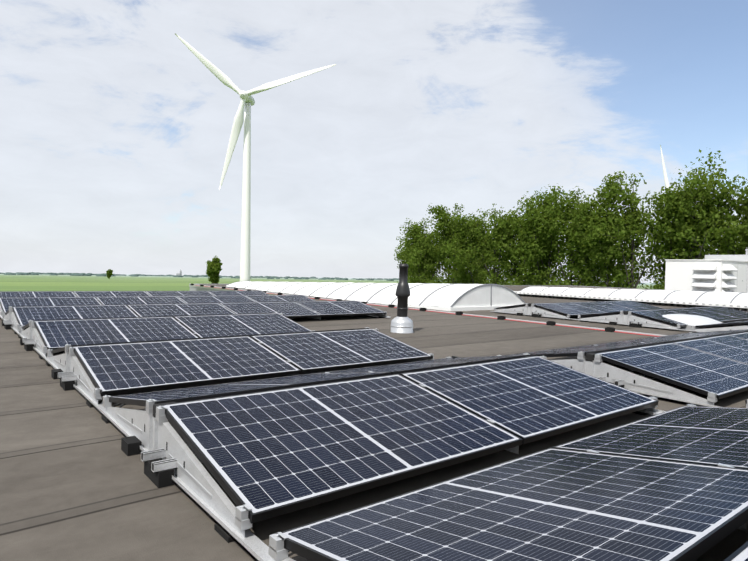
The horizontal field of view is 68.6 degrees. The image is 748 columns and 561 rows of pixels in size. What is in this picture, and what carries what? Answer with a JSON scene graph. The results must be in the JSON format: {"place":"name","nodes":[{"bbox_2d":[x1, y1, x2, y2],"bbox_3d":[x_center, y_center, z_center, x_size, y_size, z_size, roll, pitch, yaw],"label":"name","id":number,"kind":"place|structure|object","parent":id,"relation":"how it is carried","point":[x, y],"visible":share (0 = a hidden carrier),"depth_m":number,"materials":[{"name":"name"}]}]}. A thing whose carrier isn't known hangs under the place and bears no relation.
{"place":"outdoors","nodes":[
{"label":"outdoors","id":0,"kind":"place"},
{"bbox_2d":[0,33,747,290],"bbox_3d":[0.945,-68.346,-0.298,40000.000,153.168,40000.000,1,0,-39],"label":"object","id":1,"kind":"object","parent":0,"point":[685,220],"visible":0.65,"depth_m":76.25,"materials":[{"name":"leaves"},{"name":"bark"}]},
{"bbox_2d":[0,284,747,560],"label":"flat roof","id":2,"kind":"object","parent":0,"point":[77,483],"visible":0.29,"depth_m":3.02,"materials":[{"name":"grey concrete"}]},
{"bbox_2d":[0,290,268,297],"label":"solar row","id":3,"kind":"object","parent":2,"relation":"on","point":[7,294],"visible":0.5,"depth_m":14.23,"materials":[{"name":"blue glass"}]},
{"bbox_2d":[0,295,314,318],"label":"solar row","id":4,"kind":"object","parent":2,"relation":"on","point":[5,303],"visible":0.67,"depth_m":12.12,"materials":[{"name":"blue glass"}]},
{"bbox_2d":[18,312,314,358],"bbox_3d":[-2.957,0.685,8.017,3.724,0.333,2.497,1,2,-39],"label":"solar row","id":5,"kind":"object","parent":2,"relation":"on","point":[40,337],"visible":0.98,"depth_m":7.27,"materials":[{"name":"blue glass"}]},
{"bbox_2d":[1,300,390,333],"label":"solar row","id":6,"kind":"object","parent":2,"relation":"on","point":[15,318],"visible":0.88,"depth_m":10.16,"materials":[{"name":"blue glass"}]},
{"bbox_2d":[44,327,433,408],"bbox_3d":[-1.400,0.769,6.068,3.724,0.333,2.497,1,2,-39],"label":"solar row","id":7,"kind":"object","parent":2,"relation":"on","point":[107,369],"visible":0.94,"depth_m":5.18,"materials":[{"name":"blue glass"}]},
{"bbox_2d":[112,355,507,551],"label":"array dc cables","id":8,"kind":"object","parent":2,"relation":"on","point":[124,404],"visible":0.17,"depth_m":4.10,"materials":[{"name":"black plastic"}]},
{"bbox_2d":[226,281,525,310],"bbox_3d":[-1.672,1.044,22.536,3.520,2.448,16.551,1,2,-39],"label":"barrel skylight","id":9,"kind":"object","parent":2,"relation":"on","point":[458,297],"visible":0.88,"depth_m":17.06,"materials":[{"name":"white plastic"}]},
{"bbox_2d":[97,353,664,555],"bbox_3d":[0.158,0.854,4.118,3.724,0.333,2.497,1,2,-39],"label":"solar row","id":10,"kind":"object","parent":2,"relation":"on","point":[264,449],"visible":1,"depth_m":3.12,"materials":[{"name":"blue glass"}]},
{"bbox_2d":[390,263,412,333],"bbox_3d":[0.507,0.299,9.668,0.410,1.225,0.410,1,2,-39],"label":"vent pipe","id":11,"kind":"object","parent":2,"relation":"on","point":[401,322],"visible":1,"depth_m":9.58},
{"bbox_2d":[190,284,666,336],"bbox_3d":[0.648,0.742,15.861,0.310,0.085,32.050,1,2,-39],"label":"safety line","id":12,"kind":"object","parent":2,"relation":"on","point":[606,329],"visible":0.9,"depth_m":12.79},
{"bbox_2d":[251,404,747,560],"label":"solar row","id":13,"kind":"object","parent":2,"relation":"on","point":[671,485],"visible":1,"depth_m":2.04,"materials":[{"name":"blue glass"}]},
{"bbox_2d":[490,300,662,319],"bbox_3d":[6.020,0.772,15.639,5.466,0.333,2.497,1,2,-39],"label":"solar row","id":14,"kind":"object","parent":2,"relation":"on","point":[550,310],"visible":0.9,"depth_m":14.39,"materials":[{"name":"blue glass"}]},
{"bbox_2d":[497,329,747,406],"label":"solar row","id":15,"kind":"object","parent":2,"relation":"on","point":[713,366],"visible":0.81,"depth_m":5.49,"materials":[{"name":"blue glass"}]},
{"bbox_2d":[520,286,747,304],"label":"barrel skylight","id":16,"kind":"object","parent":2,"relation":"on","point":[719,297],"visible":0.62,"depth_m":23.89,"materials":[{"name":"white plastic"}]},
{"bbox_2d":[573,306,747,330],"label":"solar row","id":17,"kind":"object","parent":2,"relation":"on","point":[640,318],"visible":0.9,"depth_m":12.51,"materials":[{"name":"glass"}]},
{"bbox_2d":[648,314,732,329],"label":"skylight dome","id":18,"kind":"structure","parent":2,"relation":"on","point":[691,320],"depth_m":11.57,"materials":[{"name":"white plastic"}]},
{"bbox_2d":[665,249,747,292],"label":"rooftop ventilation unit","id":19,"kind":"object","parent":2,"relation":"on","point":[720,273],"visible":0.75,"depth_m":34.77,"materials":[{"name":"white metal"}]},
{"bbox_2d":[685,320,747,332],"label":"solar row","id":20,"kind":"object","parent":2,"relation":"on","point":[740,325],"visible":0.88,"depth_m":10.70,"materials":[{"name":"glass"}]},
{"bbox_2d":[0,0,747,282],"label":"sky","id":21,"kind":"structure","parent":0,"point":[115,136],"materials":[{"name":"white"}]},
{"bbox_2d":[514,291,747,310],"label":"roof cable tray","id":22,"kind":"object","parent":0,"point":[674,303],"visible":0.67,"depth_m":21.60,"materials":[{"name":"white metal"}]}
]}

